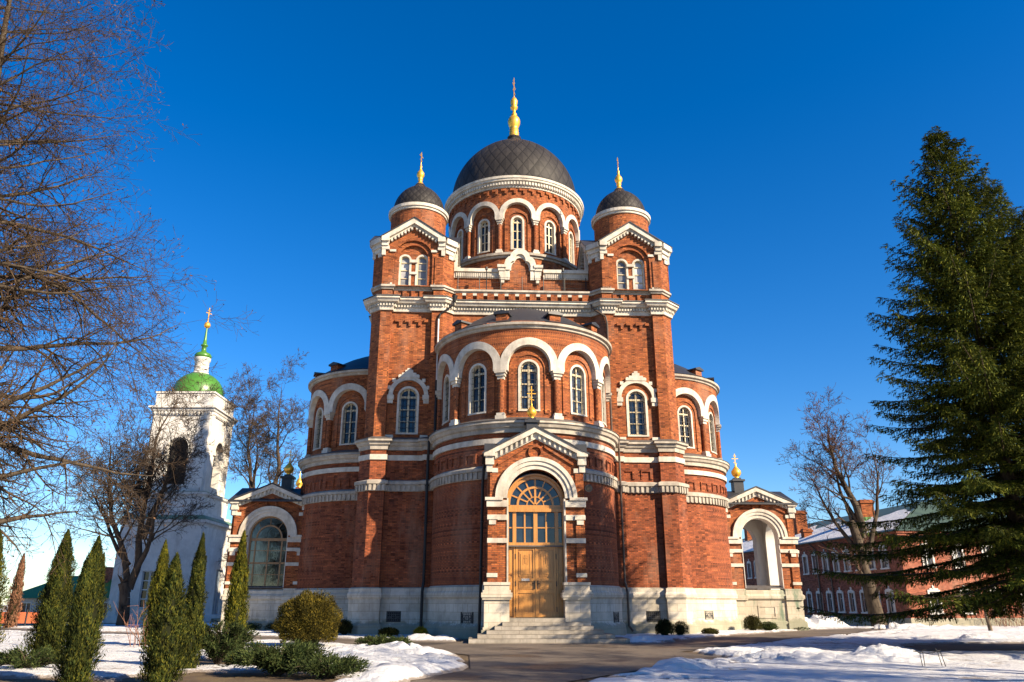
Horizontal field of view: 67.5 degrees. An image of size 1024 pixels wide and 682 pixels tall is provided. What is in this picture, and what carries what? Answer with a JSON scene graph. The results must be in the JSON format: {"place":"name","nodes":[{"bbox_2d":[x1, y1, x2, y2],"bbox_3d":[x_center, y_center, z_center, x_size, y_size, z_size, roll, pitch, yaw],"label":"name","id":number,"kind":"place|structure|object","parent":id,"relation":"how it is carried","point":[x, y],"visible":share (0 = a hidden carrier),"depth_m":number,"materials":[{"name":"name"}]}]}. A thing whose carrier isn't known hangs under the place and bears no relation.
{"place":"outdoors","nodes":[
{"label":"outdoors","id":0,"kind":"place"},
{"bbox_2d":[296,471,301,487],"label":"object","id":1,"kind":"structure","parent":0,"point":[298,481],"depth_m":110.97,"materials":[{"name":"metal"}]},
{"bbox_2d":[0,605,855,625],"bbox_3d":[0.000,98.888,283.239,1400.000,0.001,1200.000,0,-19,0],"label":"ground","id":2,"kind":"structure","parent":0,"point":[104,624],"depth_m":68.28,"materials":[{"name":"brown soil"}]},
{"bbox_2d":[1,553,25,627],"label":"dry thuja","id":3,"kind":"object","parent":2,"relation":"on","point":[14,606],"visible":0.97,"depth_m":56.65,"materials":[{"name":"brown plant"}]},
{"bbox_2d":[0,609,37,625],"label":"panel fence","id":4,"kind":"object","parent":2,"relation":"on","point":[23,619],"visible":0.39,"depth_m":58.29,"materials":[{"name":"orange metal"}]},
{"bbox_2d":[7,567,113,617],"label":"house","id":5,"kind":"structure","parent":2,"relation":"on","point":[30,595],"depth_m":90.76,"materials":[{"name":"brick"}]},
{"bbox_2d":[20,602,31,612],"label":"window","id":6,"kind":"structure","parent":5,"relation":"in","point":[26,605],"depth_m":89.86,"materials":[{"name":"white paint"}]},
{"bbox_2d":[103,308,237,622],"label":"bell tower","id":7,"kind":"structure","parent":2,"relation":"on","point":[218,524],"depth_m":80.20,"materials":[{"name":"white paint"}]},
{"bbox_2d":[138,571,154,607],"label":"window","id":8,"kind":"structure","parent":7,"relation":"in","point":[147,575],"depth_m":75.47,"materials":[{"name":"grey glass"}]},
{"bbox_2d":[212,570,219,613],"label":"door","id":9,"kind":"structure","parent":7,"relation":"in","point":[218,571],"depth_m":81.02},
{"bbox_2d":[216,348,308,564],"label":"tall bare tree","id":10,"kind":"object","parent":2,"relation":"on","point":[277,472],"visible":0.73,"depth_m":85.69,"materials":[{"name":"brown plant"}]},
{"bbox_2d":[0,614,1023,681],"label":"snow cover","id":11,"kind":"object","parent":2,"relation":"on","point":[883,654],"visible":0.39,"depth_m":23.12,"materials":[{"name":"white snow"}]},
{"bbox_2d":[113,601,153,646],"bbox_3d":[-15.105,11.554,31.608,2.433,2.239,2.125,12,-22,-31],"label":"cane bush","id":12,"kind":"object","parent":11,"relation":"on","point":[134,627],"visible":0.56,"depth_m":31.55,"materials":[{"name":"brown plant"}]},
{"bbox_2d":[246,622,262,629],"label":"shrub","id":13,"kind":"object","parent":11,"relation":"on","point":[253,625],"visible":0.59,"depth_m":49.38,"materials":[{"name":"green plant"}]},
{"bbox_2d":[263,621,278,629],"bbox_3d":[-15.396,18.543,49.866,1.507,0.582,1.515,-15,-24,38],"label":"shrub","id":14,"kind":"object","parent":11,"relation":"on","point":[270,625],"visible":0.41,"depth_m":49.43,"materials":[{"name":"green plant"}]},
{"bbox_2d":[271,587,343,645],"bbox_3d":[-8.372,11.361,31.546,2.812,2.342,2.778,0,-19,0],"label":"round thuja","id":15,"kind":"object","parent":11,"relation":"on","point":[307,618],"visible":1,"depth_m":30.88,"materials":[{"name":"green plant"}]},
{"bbox_2d":[337,619,352,634],"bbox_3d":[-9.360,15.937,42.748,0.967,0.902,1.023,0,-19,0],"label":"shrub","id":16,"kind":"object","parent":11,"relation":"on","point":[345,627],"visible":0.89,"depth_m":42.52,"materials":[{"name":"green plant"}]},
{"bbox_2d":[378,627,399,635],"bbox_3d":[-6.603,15.541,40.988,1.258,0.511,1.239,0,-19,0],"label":"shrub","id":17,"kind":"object","parent":11,"relation":"on","point":[388,631],"visible":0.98,"depth_m":40.69,"materials":[{"name":"green plant"}]},
{"bbox_2d":[413,626,428,633],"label":"shrub","id":18,"kind":"object","parent":11,"relation":"on","point":[420,630],"visible":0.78,"depth_m":40.09,"materials":[{"name":"green plant"}]},
{"bbox_2d":[655,618,673,634],"bbox_3d":[8.272,15.496,41.505,1.094,0.931,1.077,0,-19,0],"label":"shrub","id":19,"kind":"object","parent":11,"relation":"on","point":[664,627],"visible":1,"depth_m":41.28,"materials":[{"name":"green plant"}]},
{"bbox_2d":[672,620,688,634],"bbox_3d":[9.244,15.785,42.167,1.013,0.812,1.041,0,-19,0],"label":"shrub","id":20,"kind":"object","parent":11,"relation":"on","point":[679,629],"visible":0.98,"depth_m":41.95,"materials":[{"name":"green plant"}]},
{"bbox_2d":[701,627,718,633],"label":"shrub","id":21,"kind":"object","parent":11,"relation":"on","point":[710,630],"visible":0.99,"depth_m":42.72,"materials":[{"name":"green plant"}]},
{"bbox_2d":[743,614,762,629],"bbox_3d":[15.306,17.912,48.743,1.224,1.049,1.218,0,-19,0],"label":"shrub","id":22,"kind":"object","parent":11,"relation":"on","point":[752,623],"visible":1,"depth_m":48.46,"materials":[{"name":"green plant"}]},
{"bbox_2d":[758,621,779,630],"bbox_3d":[16.505,18.333,49.318,1.340,0.624,1.312,0,-19,0],"label":"shrub","id":23,"kind":"object","parent":11,"relation":"on","point":[769,625],"visible":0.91,"depth_m":49.03,"materials":[{"name":"green plant"}]},
{"bbox_2d":[218,80,808,643],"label":"cathedral","id":24,"kind":"structure","parent":2,"relation":"on","point":[498,398],"depth_m":48.02,"materials":[{"name":"red brick"}]},
{"bbox_2d":[247,516,286,588],"bbox_3d":[-16.445,14.211,51.598,2.640,4.700,0.140,1,-19,-3],"label":"porch window","id":25,"kind":"structure","parent":24,"relation":"in","point":[268,537],"depth_m":51.58,"materials":[{"name":"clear glass"}]},
{"bbox_2d":[313,407,323,450],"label":"window","id":26,"kind":"structure","parent":24,"relation":"in","point":[319,415],"depth_m":53.89,"materials":[{"name":"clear glass"}]},
{"bbox_2d":[339,401,357,445],"bbox_3d":[-11.048,5.616,52.164,1.234,3.010,0.385,-6,-20,16],"label":"window","id":27,"kind":"structure","parent":24,"relation":"in","point":[348,431],"depth_m":52.20,"materials":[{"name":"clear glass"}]},
{"bbox_2d":[398,254,411,284],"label":"window","id":28,"kind":"structure","parent":24,"relation":"in","point":[404,278],"depth_m":50.83,"materials":[{"name":"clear glass"}]},
{"bbox_2d":[395,386,418,434],"bbox_3d":[-6.492,4.339,47.755,1.360,3.070,0.350,1,-19,-3],"label":"window","id":29,"kind":"structure","parent":24,"relation":"in","point":[407,415],"depth_m":47.77,"materials":[{"name":"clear glass"}]},
{"bbox_2d":[415,255,427,284],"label":"window","id":30,"kind":"structure","parent":24,"relation":"in","point":[421,269],"depth_m":50.89,"materials":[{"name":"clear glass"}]},
{"bbox_2d":[442,374,449,425],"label":"window","id":31,"kind":"structure","parent":24,"relation":"in","point":[446,390],"depth_m":46.19,"materials":[{"name":"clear glass"}]},
{"bbox_2d":[457,229,463,260],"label":"window","id":32,"kind":"structure","parent":24,"relation":"in","point":[460,234],"depth_m":59.21,"materials":[{"name":"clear glass"}]},
{"bbox_2d":[468,363,486,415],"bbox_3d":[-1.913,2.754,43.805,1.234,3.010,0.385,-12,-22,30],"label":"window","id":33,"kind":"structure","parent":24,"relation":"in","point":[478,372],"depth_m":43.84,"materials":[{"name":"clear glass"}]},
{"bbox_2d":[477,219,489,253],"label":"window","id":34,"kind":"structure","parent":24,"relation":"in","point":[484,225],"depth_m":57.69,"materials":[{"name":"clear glass"}]},
{"bbox_2d":[511,215,524,249],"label":"window","id":35,"kind":"structure","parent":24,"relation":"in","point":[517,222],"depth_m":57.17,"materials":[{"name":"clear glass"}]},
{"bbox_2d":[515,547,535,616],"bbox_3d":[0.652,11.827,37.656,1.005,3.300,0.204,1,-19,-3],"label":"door","id":36,"kind":"structure","parent":24,"relation":"in","point":[524,556],"depth_m":37.63,"materials":[{"name":"brown wood"}]},
{"bbox_2d":[518,359,539,410],"bbox_3d":[0.952,2.509,43.089,1.234,3.010,0.385,1,-19,-3],"label":"window","id":37,"kind":"structure","parent":24,"relation":"in","point":[528,369],"depth_m":43.14,"materials":[{"name":"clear glass"}]},
{"bbox_2d":[536,547,556,616],"bbox_3d":[1.709,11.843,37.704,1.005,3.300,0.204,1,-19,-3],"label":"door","id":38,"kind":"structure","parent":24,"relation":"in","point":[546,558],"depth_m":37.70,"materials":[{"name":"brown wood"}]},
{"bbox_2d":[544,220,555,255],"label":"window","id":39,"kind":"structure","parent":24,"relation":"in","point":[549,227],"depth_m":57.92,"materials":[{"name":"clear glass"}]},
{"bbox_2d":[568,232,573,263],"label":"window","id":40,"kind":"structure","parent":24,"relation":"in","point":[570,236],"depth_m":59.82,"materials":[{"name":"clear glass"}]},
{"bbox_2d":[570,365,586,416],"bbox_3d":[3.733,2.840,44.057,1.234,3.010,0.385,14,-23,-35],"label":"window","id":41,"kind":"structure","parent":24,"relation":"in","point":[578,403],"depth_m":44.13,"materials":[{"name":"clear glass"}]},
{"bbox_2d":[585,484,592,491],"bbox_3d":[3.835,7.434,38.502,0.380,0.380,0.421,1,-19,-3],"label":"porch lamp","id":42,"kind":"object","parent":24,"relation":"attached to","point":[588,488],"visible":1,"depth_m":38.31,"materials":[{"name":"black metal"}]},
{"bbox_2d":[601,377,606,426],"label":"window","id":43,"kind":"structure","parent":24,"relation":"in","point":[603,404],"depth_m":46.54,"materials":[{"name":"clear glass"}]},
{"bbox_2d":[616,259,628,288],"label":"window","id":44,"kind":"structure","parent":24,"relation":"in","point":[622,271],"depth_m":51.48,"materials":[{"name":"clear glass"}]},
{"bbox_2d":[626,389,649,436],"bbox_3d":[7.891,4.559,48.397,1.360,3.070,0.350,1,-19,-3],"label":"window","id":45,"kind":"structure","parent":24,"relation":"in","point":[636,399],"depth_m":48.40,"materials":[{"name":"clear glass"}]},
{"bbox_2d":[632,259,644,288],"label":"window","id":46,"kind":"structure","parent":24,"relation":"in","point":[638,270],"depth_m":51.53,"materials":[{"name":"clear glass"}]},
{"bbox_2d":[677,405,694,448],"bbox_3d":[11.997,5.968,53.192,1.234,3.010,0.385,8,-20,-21],"label":"window","id":47,"kind":"structure","parent":24,"relation":"in","point":[685,421],"depth_m":53.28,"materials":[{"name":"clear glass"}]},
{"bbox_2d":[708,412,716,454],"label":"window","id":48,"kind":"structure","parent":24,"relation":"in","point":[711,421],"depth_m":55.20,"materials":[{"name":"white glass"}]},
{"bbox_2d":[742,500,1023,625],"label":"brick barrack","id":49,"kind":"structure","parent":2,"relation":"on","point":[821,592],"depth_m":67.89,"materials":[{"name":"brick"}]},
{"bbox_2d":[747,559,752,578],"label":"window","id":50,"kind":"structure","parent":49,"relation":"in","point":[750,567],"depth_m":86.29,"materials":[{"name":"white paint"}]},
{"bbox_2d":[802,552,809,574],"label":"window","id":51,"kind":"structure","parent":49,"relation":"in","point":[806,570],"depth_m":74.19,"materials":[{"name":"white paint"}]},
{"bbox_2d":[806,589,814,611],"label":"window","id":52,"kind":"structure","parent":49,"relation":"in","point":[809,592],"depth_m":73.14,"materials":[{"name":"white paint"}]},
{"bbox_2d":[811,551,818,573],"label":"window","id":53,"kind":"structure","parent":49,"relation":"in","point":[813,555],"depth_m":72.58,"materials":[{"name":"grey glass"}]},
{"bbox_2d":[816,588,824,612],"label":"window","id":54,"kind":"structure","parent":49,"relation":"in","point":[817,592],"depth_m":71.45,"materials":[{"name":"white paint"}]},
{"bbox_2d":[821,549,829,572],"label":"window","id":55,"kind":"structure","parent":49,"relation":"in","point":[826,564],"depth_m":70.76,"materials":[{"name":"grey glass"}]},
{"bbox_2d":[826,588,834,611],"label":"window","id":56,"kind":"structure","parent":49,"relation":"in","point":[831,604],"depth_m":69.66,"materials":[{"name":"white paint"}]},
{"bbox_2d":[831,548,840,572],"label":"window","id":57,"kind":"structure","parent":49,"relation":"in","point":[837,569],"depth_m":68.97,"materials":[{"name":"grey glass"}]},
{"bbox_2d":[836,587,846,612],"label":"window","id":58,"kind":"structure","parent":49,"relation":"in","point":[841,598],"depth_m":67.90,"materials":[{"name":"white paint"}]},
{"bbox_2d":[842,547,852,571],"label":"window","id":59,"kind":"structure","parent":49,"relation":"in","point":[848,567],"depth_m":67.24,"materials":[{"name":"grey glass"}]},
{"bbox_2d":[847,587,857,612],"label":"window","id":60,"kind":"structure","parent":49,"relation":"in","point":[852,596],"depth_m":66.18,"materials":[{"name":"white paint"}]},
{"bbox_2d":[859,588,867,613],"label":"window","id":61,"kind":"structure","parent":49,"relation":"in","point":[861,591],"depth_m":64.55,"materials":[{"name":"white paint"}]},
{"bbox_2d":[867,550,876,569],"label":"window","id":62,"kind":"structure","parent":49,"relation":"in","point":[873,566],"depth_m":63.53,"materials":[{"name":"grey glass"}]},
{"bbox_2d":[878,545,889,569],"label":"window","id":63,"kind":"structure","parent":49,"relation":"in","point":[886,566],"depth_m":62.02,"materials":[{"name":"grey glass"}]},
{"bbox_2d":[885,586,895,612],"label":"window","id":64,"kind":"structure","parent":49,"relation":"in","point":[893,608],"depth_m":60.98,"materials":[{"name":"white paint"}]},
{"bbox_2d":[921,543,934,564],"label":"window","id":65,"kind":"structure","parent":49,"relation":"in","point":[929,560],"depth_m":60.04,"materials":[{"name":"white paint"}]},
{"bbox_2d":[927,585,943,614],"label":"window","id":66,"kind":"structure","parent":49,"relation":"in","point":[932,589],"depth_m":59.13,"materials":[{"name":"white paint"}]},
{"bbox_2d":[980,600,1023,626],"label":"red bush","id":67,"kind":"object","parent":2,"relation":"on","point":[1005,620],"visible":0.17,"depth_m":57.07,"materials":[{"name":"plant"}]},
{"bbox_2d":[1,628,877,681],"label":"path","id":68,"kind":"structure","parent":0,"point":[542,662],"depth_m":26.60,"materials":[{"name":"grey asphalt"}]},
{"bbox_2d":[0,629,1023,681],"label":"bare soil","id":69,"kind":"structure","parent":0,"point":[223,677],"depth_m":19.52,"materials":[{"name":"brown soil"}]},
{"bbox_2d":[0,528,10,648],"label":"thuja","id":70,"kind":"object","parent":69,"relation":"on","point":[2,567],"visible":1,"depth_m":19.07,"materials":[{"name":"green plant"}]},
{"bbox_2d":[0,644,63,668],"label":"juniper","id":71,"kind":"object","parent":69,"relation":"on","point":[17,657],"visible":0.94,"depth_m":20.45,"materials":[{"name":"green plant"}]},
{"bbox_2d":[18,529,79,663],"bbox_3d":[-14.080,7.842,23.584,1.461,4.050,1.371,0,-19,0],"label":"thuja","id":72,"kind":"object","parent":69,"relation":"on","point":[52,609],"visible":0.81,"depth_m":23.22,"materials":[{"name":"green plant"}]},
{"bbox_2d":[49,534,111,681],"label":"thuja","id":73,"kind":"object","parent":69,"relation":"on","point":[80,647],"visible":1,"depth_m":17.27,"materials":[{"name":"green plant"}]},
{"bbox_2d":[97,552,105,644],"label":"thuja","id":74,"kind":"object","parent":69,"relation":"on","point":[103,591],"visible":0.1,"depth_m":30.02,"materials":[{"name":"green plant"}]},
{"bbox_2d":[36,360,225,625],"bbox_3d":[-31.272,12.035,62.346,15.217,21.632,13.100,0,-19,0],"label":"forked tree","id":75,"kind":"object","parent":69,"relation":"on","point":[126,585],"visible":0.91,"depth_m":61.53,"materials":[{"name":"brown plant"}]},
{"bbox_2d":[0,0,262,582],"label":"lime tree","id":76,"kind":"object","parent":69,"relation":"on","point":[8,427],"visible":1,"depth_m":25.55,"materials":[{"name":"brown plant"}]},
{"bbox_2d":[138,539,169,644],"bbox_3d":[-14.993,10.655,32.454,1.186,4.452,1.184,-9,-21,25],"label":"thuja","id":77,"kind":"object","parent":69,"relation":"on","point":[163,561],"visible":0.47,"depth_m":32.41,"materials":[{"name":"green plant"}]},
{"bbox_2d":[134,552,195,681],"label":"thuja","id":78,"kind":"object","parent":69,"relation":"on","point":[166,639],"visible":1,"depth_m":17.77,"materials":[{"name":"green plant"}]},
{"bbox_2d":[178,532,208,668],"bbox_3d":[-8.914,7.256,21.529,0.826,3.821,0.842,17,-25,-40],"label":"thuja","id":79,"kind":"object","parent":69,"relation":"on","point":[195,597],"visible":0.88,"depth_m":21.31,"materials":[{"name":"green plant"}]},
{"bbox_2d":[198,619,260,664],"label":"juniper","id":80,"kind":"object","parent":69,"relation":"on","point":[216,648],"visible":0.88,"depth_m":22.08,"materials":[{"name":"green plant"}]},
{"bbox_2d":[220,529,251,661],"bbox_3d":[-8.838,8.204,24.708,0.989,4.147,0.963,11,-22,-30],"label":"thuja","id":81,"kind":"object","parent":69,"relation":"on","point":[236,602],"visible":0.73,"depth_m":24.56,"materials":[{"name":"green plant"}]},
{"bbox_2d":[218,637,336,676],"bbox_3d":[-5.943,8.088,19.639,3.044,0.972,2.169,0,-19,0],"label":"juniper","id":82,"kind":"object","parent":69,"relation":"on","point":[271,659],"visible":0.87,"depth_m":19.28,"materials":[{"name":"green plant"}]},
{"bbox_2d":[283,651,372,678],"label":"juniper","id":83,"kind":"object","parent":69,"relation":"on","point":[324,669],"visible":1,"depth_m":18.57,"materials":[{"name":"green plant"}]},
{"bbox_2d":[353,633,414,645],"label":"juniper","id":84,"kind":"object","parent":69,"relation":"on","point":[373,640],"visible":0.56,"depth_m":29.22,"materials":[{"name":"green plant"}]},
{"bbox_2d":[776,383,908,625],"bbox_3d":[26.596,12.748,61.276,9.794,19.363,7.405,0,-19,0],"label":"leaning tree","id":85,"kind":"object","parent":69,"relation":"on","point":[874,606],"visible":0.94,"depth_m":61.28,"materials":[{"name":"grey plant"}]},
{"bbox_2d":[796,125,1023,626],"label":"spruce tree","id":86,"kind":"object","parent":69,"relation":"on","point":[986,277],"visible":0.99,"depth_m":31.51,"materials":[{"name":"green plant"}]},
{"bbox_2d":[914,648,945,666],"bbox_3d":[11.624,8.866,21.299,0.893,0.588,0.069,0,-19,0],"label":"wire stand","id":87,"kind":"object","parent":69,"relation":"on","point":[928,653],"visible":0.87,"depth_m":21.32,"materials":[{"name":"black metal"}]},
{"bbox_2d":[955,551,992,630],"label":"young tree","id":88,"kind":"object","parent":69,"relation":"on","point":[989,625],"visible":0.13,"depth_m":48.41,"materials":[{"name":"brown plant"}]},
{"bbox_2d":[946,206,1023,615],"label":"spruce tree","id":89,"kind":"object","parent":69,"relation":"on","point":[1018,221],"visible":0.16,"depth_m":31.09,"materials":[{"name":"green plant"}]},
{"bbox_2d":[956,179,1023,584],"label":"spruce tree","id":90,"kind":"object","parent":69,"relation":"on","point":[1001,197],"visible":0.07,"depth_m":37.02,"materials":[{"name":"green plant"}]},
{"bbox_2d":[0,0,1023,604],"label":"sky","id":91,"kind":"structure","parent":0,"point":[764,142],"materials":[{"name":"blue"}]}
]}

